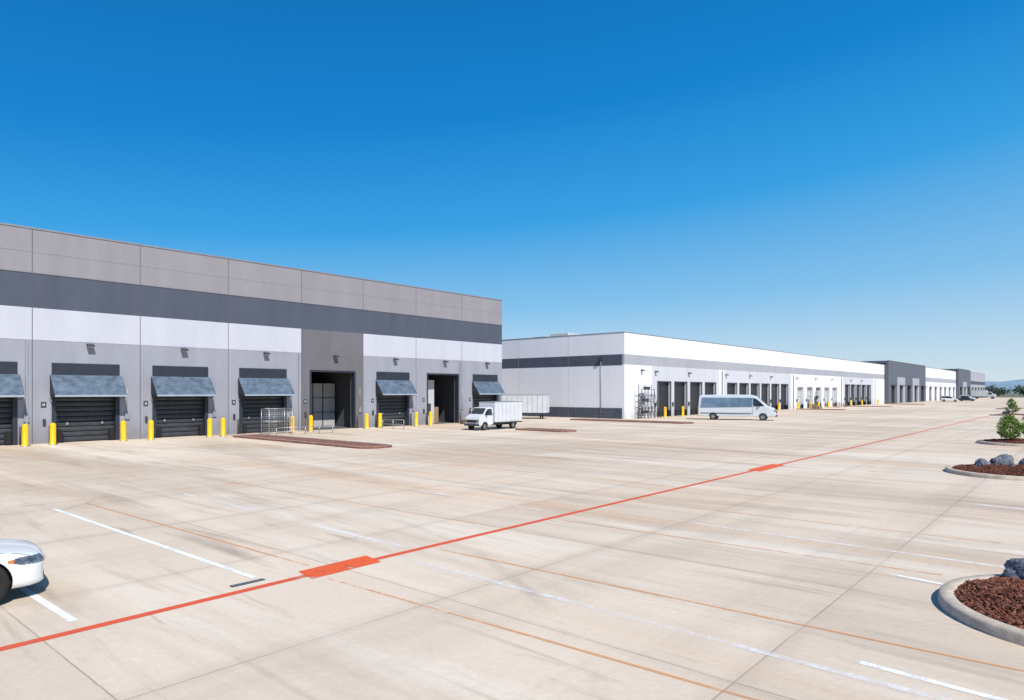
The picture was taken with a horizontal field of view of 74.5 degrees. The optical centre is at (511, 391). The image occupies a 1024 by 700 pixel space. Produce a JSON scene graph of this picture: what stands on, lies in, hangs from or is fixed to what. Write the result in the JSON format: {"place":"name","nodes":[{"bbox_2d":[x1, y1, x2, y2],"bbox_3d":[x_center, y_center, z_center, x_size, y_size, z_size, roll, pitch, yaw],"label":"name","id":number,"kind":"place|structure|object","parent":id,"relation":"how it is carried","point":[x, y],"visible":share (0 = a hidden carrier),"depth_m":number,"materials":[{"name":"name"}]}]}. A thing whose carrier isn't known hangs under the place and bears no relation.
{"place":"outdoors","nodes":[
{"label":"outdoors","id":0,"kind":"place"},
{"bbox_2d":[0,224,501,444],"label":"tilt up walls","id":1,"kind":"structure","parent":0,"point":[76,313],"depth_m":49.13,"materials":[{"name":"concrete"}]},
{"bbox_2d":[25,341,460,429],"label":"downspouts","id":2,"kind":"object","parent":1,"relation":"attached to","point":[26,379],"visible":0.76,"depth_m":54.19,"materials":[{"name":"metal"}]},
{"bbox_2d":[0,229,501,443],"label":"panel joints","id":3,"kind":"object","parent":1,"relation":"attached to","point":[228,294],"visible":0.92,"depth_m":47.71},
{"bbox_2d":[0,222,501,300],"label":"parapet cap","id":4,"kind":"object","parent":1,"relation":"on","point":[225,257],"visible":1,"depth_m":48.98,"materials":[{"name":"metal"}]},
{"bbox_2d":[0,374,505,399],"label":"dock awnings","id":5,"kind":"object","parent":1,"relation":"attached to","point":[78,386],"visible":1,"depth_m":46.45,"materials":[{"name":"grey metal"}]},
{"bbox_2d":[19,344,489,444],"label":"wall lights and boxes","id":6,"kind":"object","parent":1,"relation":"attached to","point":[127,414],"visible":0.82,"depth_m":50.19,"materials":[{"name":"metal"}]},
{"bbox_2d":[0,393,1023,699],"bbox_3d":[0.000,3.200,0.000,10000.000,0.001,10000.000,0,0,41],"label":"ground","id":7,"kind":"structure","parent":0,"point":[344,635],"depth_m":12.81,"materials":[{"name":"concrete"}]},
{"bbox_2d":[0,538,44,600],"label":"white parked car","id":8,"kind":"object","parent":7,"relation":"on","point":[21,562],"visible":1,"depth_m":10.30,"materials":[{"name":"paint"}]},
{"bbox_2d":[20,424,28,446],"bbox_3d":[-28.337,2.545,39.199,0.512,1.310,0.520,1,0,-36],"label":"bollard","id":9,"kind":"object","parent":7,"relation":"on","point":[25,431],"visible":1,"depth_m":39.08,"materials":[{"name":"metal"}]},
{"bbox_2d":[48,423,57,444],"bbox_3d":[-27.463,2.545,40.294,0.520,1.310,0.512,0,-1,-6],"label":"bollard","id":10,"kind":"object","parent":7,"relation":"on","point":[52,433],"visible":1,"depth_m":40.17,"materials":[{"name":"metal"}]},
{"bbox_2d":[120,421,127,440],"bbox_3d":[-24.972,2.545,43.277,0.520,1.310,0.512,-1,0,31],"label":"bollard","id":11,"kind":"object","parent":7,"relation":"on","point":[123,430],"visible":1,"depth_m":43.15,"materials":[{"name":"metal"}]},
{"bbox_2d":[147,420,154,439],"bbox_3d":[-23.789,2.545,44.390,0.520,1.310,0.512,0,-1,30],"label":"bollard","id":12,"kind":"object","parent":7,"relation":"on","point":[150,429],"visible":1,"depth_m":44.26,"materials":[{"name":"metal"}]},
{"bbox_2d":[206,418,213,436],"bbox_3d":[-21.246,2.545,47.338,0.520,1.310,0.512,0,0,3],"label":"bollard","id":13,"kind":"object","parent":7,"relation":"on","point":[209,427],"visible":0.99,"depth_m":47.20,"materials":[{"name":"metal"}]},
{"bbox_2d":[220,418,225,435],"bbox_3d":[-20.647,2.545,48.130,0.512,1.310,0.520,-1,1,-30],"label":"bollard","id":14,"kind":"object","parent":7,"relation":"on","point":[223,426],"visible":0.99,"depth_m":47.99,"materials":[{"name":"metal"}]},
{"bbox_2d":[230,578,264,586],"bbox_3d":[-4.406,3.190,11.230,0.100,0.016,0.580,0,0,41],"label":"storm drain grate","id":15,"kind":"object","parent":7,"relation":"on","point":[248,582],"visible":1,"depth_m":11.21,"materials":[{"name":"metal"}]},
{"bbox_2d":[0,361,497,444],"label":"dock doors","id":16,"kind":"structure","parent":7,"relation":"on","point":[76,419],"depth_m":47.16,"materials":[{"name":"black metal"}]},
{"bbox_2d":[261,408,292,433],"bbox_3d":[-17.707,2.239,50.757,1.158,1.921,1.958,0,0,41],"label":"wire cage","id":17,"kind":"object","parent":7,"relation":"on","point":[277,420],"visible":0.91,"depth_m":50.50,"materials":[{"name":"metal"}]},
{"bbox_2d":[289,416,294,432],"bbox_3d":[-17.064,2.545,52.320,0.512,1.310,0.520,0,0,20],"label":"bollard","id":18,"kind":"object","parent":7,"relation":"on","point":[291,423],"visible":0.7,"depth_m":52.22,"materials":[{"name":"metal"}]},
{"bbox_2d":[276,425,332,434],"bbox_3d":[-15.399,2.912,50.216,0.058,0.575,4.662,0,0,43],"label":"guard rail","id":19,"kind":"object","parent":7,"relation":"on","point":[305,430],"visible":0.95,"depth_m":50.19,"materials":[{"name":"metal"}]},
{"bbox_2d":[307,415,313,431],"bbox_3d":[-15.980,2.545,53.494,0.512,1.310,0.520,0,0,-19],"label":"bollard","id":20,"kind":"object","parent":7,"relation":"on","point":[310,421],"visible":1,"depth_m":53.35,"materials":[{"name":"metal"}]},
{"bbox_2d":[233,434,391,448],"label":"kerbed island","id":21,"kind":"structure","parent":7,"relation":"on","point":[328,442],"depth_m":41.56,"materials":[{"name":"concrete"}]},
{"bbox_2d":[364,413,369,428],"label":"bollard","id":22,"kind":"object","parent":7,"relation":"on","point":[366,421],"visible":1,"depth_m":57.42,"materials":[{"name":"metal"}]},
{"bbox_2d":[378,413,381,427],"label":"bollard","id":23,"kind":"object","parent":7,"relation":"on","point":[379,420],"visible":0.92,"depth_m":58.63,"materials":[{"name":"metal"}]},
{"bbox_2d":[311,372,454,429],"bbox_3d":[-15.194,0.300,65.210,10.690,5.800,18.550,0,0,41],"label":"open bay interior","id":24,"kind":"object","parent":7,"relation":"on","point":[330,398],"visible":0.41,"depth_m":61.25,"materials":[{"name":"metal"}]},
{"bbox_2d":[382,419,403,429],"bbox_3d":[-10.086,2.788,57.122,2.858,0.824,0.058,0,0,41],"label":"guard rail","id":25,"kind":"object","parent":7,"relation":"on","point":[393,424],"visible":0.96,"depth_m":56.97,"materials":[{"name":"metal"}]},
{"bbox_2d":[415,412,417,425],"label":"bollard","id":26,"kind":"object","parent":7,"relation":"on","point":[416,418],"visible":0.98,"depth_m":61.67,"materials":[{"name":"metal"}]},
{"bbox_2d":[428,411,432,425],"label":"bollard","id":27,"kind":"object","parent":7,"relation":"on","point":[430,418],"visible":1,"depth_m":62.91,"materials":[{"name":"metal"}]},
{"bbox_2d":[10,405,960,507],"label":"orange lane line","id":28,"kind":"object","parent":7,"relation":"on","point":[346,471],"visible":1,"depth_m":28.61,"materials":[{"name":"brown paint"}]},
{"bbox_2d":[464,401,522,429],"bbox_3d":[-1.565,2.030,57.035,2.094,2.341,5.392,0,0,41],"label":"box truck","id":29,"kind":"object","parent":7,"relation":"on","point":[485,414],"visible":1,"depth_m":56.23,"materials":[{"name":"metal"}]},
{"bbox_2d":[0,409,1016,650],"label":"fire lane red line","id":30,"kind":"object","parent":7,"relation":"on","point":[19,644],"visible":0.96,"depth_m":11.20,"materials":[{"name":"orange paint"}]},
{"bbox_2d":[502,395,549,418],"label":"box trailer","id":31,"kind":"object","parent":7,"relation":"on","point":[535,404],"visible":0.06,"depth_m":77.87,"materials":[{"name":"metal"}]},
{"bbox_2d":[298,464,783,578],"bbox_3d":[4.026,3.192,20.549,0.640,0.001,23.450,0,0,41],"label":"fire lane red patch","id":32,"kind":"object","parent":7,"relation":"on","point":[327,569],"visible":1,"depth_m":12.34,"materials":[{"name":"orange paint"}]},
{"bbox_2d":[87,424,1023,699],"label":"orange guide line","id":33,"kind":"object","parent":7,"relation":"on","point":[655,594],"visible":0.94,"depth_m":9.68,"materials":[{"name":"brown paint"}]},
{"bbox_2d":[563,408,613,418],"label":"pipe railing","id":34,"kind":"object","parent":7,"relation":"on","point":[575,414],"visible":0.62,"depth_m":80.20,"materials":[{"name":"metal"}]},
{"bbox_2d":[570,418,693,423],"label":"kerbed island","id":35,"kind":"structure","parent":7,"relation":"on","point":[641,421],"depth_m":70.65,"materials":[{"name":"concrete"}]},
{"bbox_2d":[637,408,660,418],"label":"pipe railing","id":36,"kind":"object","parent":7,"relation":"on","point":[649,412],"visible":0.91,"depth_m":79.69,"materials":[{"name":"grey metal"}]},
{"bbox_2d":[638,384,660,418],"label":"pipe storage rack","id":37,"kind":"object","parent":7,"relation":"on","point":[644,400],"visible":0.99,"depth_m":79.76,"materials":[{"name":"grey metal"}]},
{"bbox_2d":[663,407,666,417],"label":"bollard","id":38,"kind":"object","parent":7,"relation":"on","point":[665,412],"visible":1,"depth_m":82.09,"materials":[{"name":"metal"}]},
{"bbox_2d":[502,332,883,418],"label":"tilt up walls","id":39,"kind":"structure","parent":7,"relation":"on","point":[562,372],"depth_m":86.58,"materials":[{"name":"concrete"}]},
{"bbox_2d":[533,333,579,337],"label":"rooftop units","id":40,"kind":"object","parent":39,"relation":"on","point":[560,334],"visible":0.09,"depth_m":92.25,"materials":[{"name":"metal"}]},
{"bbox_2d":[598,358,601,408],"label":"downspout","id":41,"kind":"object","parent":39,"relation":"attached to","point":[600,359],"visible":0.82,"depth_m":79.69,"materials":[{"name":"metal"}]},
{"bbox_2d":[506,332,883,416],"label":"panel joints and cap","id":42,"kind":"object","parent":39,"relation":"attached to","point":[658,355],"visible":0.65,"depth_m":88.11,"materials":[{"name":"metal"}]},
{"bbox_2d":[698,394,776,420],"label":"van","id":43,"kind":"object","parent":7,"relation":"on","point":[713,407],"visible":0.99,"depth_m":74.50,"materials":[{"name":"paint"}]},
{"bbox_2d":[641,369,870,416],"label":"dock doors and lights","id":44,"kind":"structure","parent":7,"relation":"on","point":[678,403],"depth_m":102.72,"materials":[{"name":"metal"}]},
{"bbox_2d":[814,388,821,406],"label":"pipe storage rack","id":45,"kind":"object","parent":7,"relation":"on","point":[816,400],"visible":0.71,"depth_m":126.31,"materials":[{"name":"metal"}]},
{"bbox_2d":[799,408,845,409],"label":"kerbed island","id":46,"kind":"structure","parent":7,"relation":"on","point":[821,409],"depth_m":115.92,"materials":[{"name":"concrete"}]},
{"bbox_2d":[847,406,892,406],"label":"kerbed island","id":47,"kind":"structure","parent":7,"relation":"on","point":[869,406],"depth_m":138.15,"materials":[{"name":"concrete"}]},
{"bbox_2d":[860,360,984,403],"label":"tilt up walls","id":48,"kind":"structure","parent":7,"relation":"on","point":[901,373],"depth_m":209.29,"materials":[{"name":"concrete"}]},
{"bbox_2d":[887,360,981,373],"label":"joints and cap","id":49,"kind":"object","parent":48,"relation":"attached to","point":[929,367],"visible":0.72,"depth_m":218.84,"materials":[{"name":"metal"}]},
{"bbox_2d":[891,385,971,402],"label":"dock doors","id":50,"kind":"structure","parent":7,"relation":"on","point":[915,391],"depth_m":193.46,"materials":[{"name":"grey metal"}]},
{"bbox_2d":[940,396,957,401],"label":"white suv","id":51,"kind":"object","parent":7,"relation":"on","point":[946,398],"visible":1,"depth_m":202.73,"materials":[{"name":"paint"}]},
{"bbox_2d":[958,397,974,400],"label":"dark car","id":52,"kind":"object","parent":7,"relation":"on","point":[965,399],"visible":0.97,"depth_m":218.17,"materials":[{"name":"paint"}]},
{"bbox_2d":[938,574,1023,646],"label":"round planter bed","id":53,"kind":"object","parent":7,"relation":"on","point":[991,604],"visible":0.99,"depth_m":9.58,"materials":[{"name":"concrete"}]},
{"bbox_2d":[1002,558,1023,580],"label":"landscape rock","id":54,"kind":"object","parent":53,"relation":"in","point":[1014,567],"visible":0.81,"depth_m":10.86,"materials":[{"name":"grey stone"}]},
{"bbox_2d":[971,390,996,398],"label":"box truck","id":55,"kind":"object","parent":7,"relation":"on","point":[975,394],"visible":1,"depth_m":282.63,"materials":[{"name":"metal"}]},
{"bbox_2d":[945,463,1023,480],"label":"round planter bed","id":56,"kind":"object","parent":7,"relation":"on","point":[1002,472],"visible":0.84,"depth_m":25.38,"materials":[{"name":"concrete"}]},
{"bbox_2d":[974,459,989,465],"bbox_3d":[18.729,2.933,26.873,0.531,0.500,0.611,0,0,35],"label":"landscape rock","id":57,"kind":"object","parent":56,"relation":"in","point":[981,462],"visible":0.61,"depth_m":26.72,"materials":[{"name":"grey stone"}]},
{"bbox_2d":[989,454,1013,464],"bbox_3d":[19.701,2.860,27.013,0.994,0.706,0.745,0,0,-18],"label":"landscape rock","id":58,"kind":"object","parent":56,"relation":"in","point":[1003,459],"visible":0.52,"depth_m":26.82,"materials":[{"name":"grey stone"}]},
{"bbox_2d":[976,438,1023,446],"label":"round planter bed","id":59,"kind":"object","parent":7,"relation":"on","point":[1010,442],"visible":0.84,"depth_m":40.20,"materials":[{"name":"concrete"}]},
{"bbox_2d":[995,412,1023,439],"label":"young tree","id":60,"kind":"object","parent":59,"relation":"in","point":[1010,421],"visible":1,"depth_m":40.43,"materials":[{"name":"green plant"}]},
{"bbox_2d":[985,383,1023,395],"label":"distant trees","id":61,"kind":"object","parent":7,"relation":"on","point":[1018,389],"visible":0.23,"depth_m":488.05,"materials":[{"name":"green plant"}]},
{"bbox_2d":[990,413,1023,415],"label":"round planter bed","id":62,"kind":"object","parent":7,"relation":"on","point":[1014,414],"visible":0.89,"depth_m":87.48,"materials":[{"name":"concrete"}]},
{"bbox_2d":[1004,402,1020,412],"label":"young tree","id":63,"kind":"object","parent":62,"relation":"in","point":[1011,407],"visible":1,"depth_m":88.76,"materials":[{"name":"green plant"}]},
{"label":"round planter bed","id":64,"kind":"object","parent":7,"relation":"on","visible":0},
{"bbox_2d":[1006,398,1016,406],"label":"young tree","id":65,"kind":"object","parent":64,"relation":"in","point":[1009,401],"visible":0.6,"depth_m":120.71,"materials":[{"name":"green plant"}]},
{"bbox_2d":[0,0,1023,381],"label":"sky","id":66,"kind":"structure","parent":0,"point":[839,179],"materials":[{"name":"blue"}]},
{"bbox_2d":[17,457,1020,699],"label":"parking stall line","id":67,"kind":"object","parent":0,"point":[50,606],"visible":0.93,"depth_m":10.67,"materials":[{"name":"white paint"}]},
{"bbox_2d":[515,428,576,431],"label":"kerbed island","id":68,"kind":"structure","parent":0,"point":[548,430],"depth_m":54.38,"materials":[{"name":"concrete"}]},
{"bbox_2d":[985,379,1023,392],"bbox_3d":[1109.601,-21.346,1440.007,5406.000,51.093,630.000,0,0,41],"label":"distant hills","id":69,"kind":"structure","parent":0,"point":[1007,385],"depth_m":1329.40,"materials":[{"name":"blue"}]}
]}

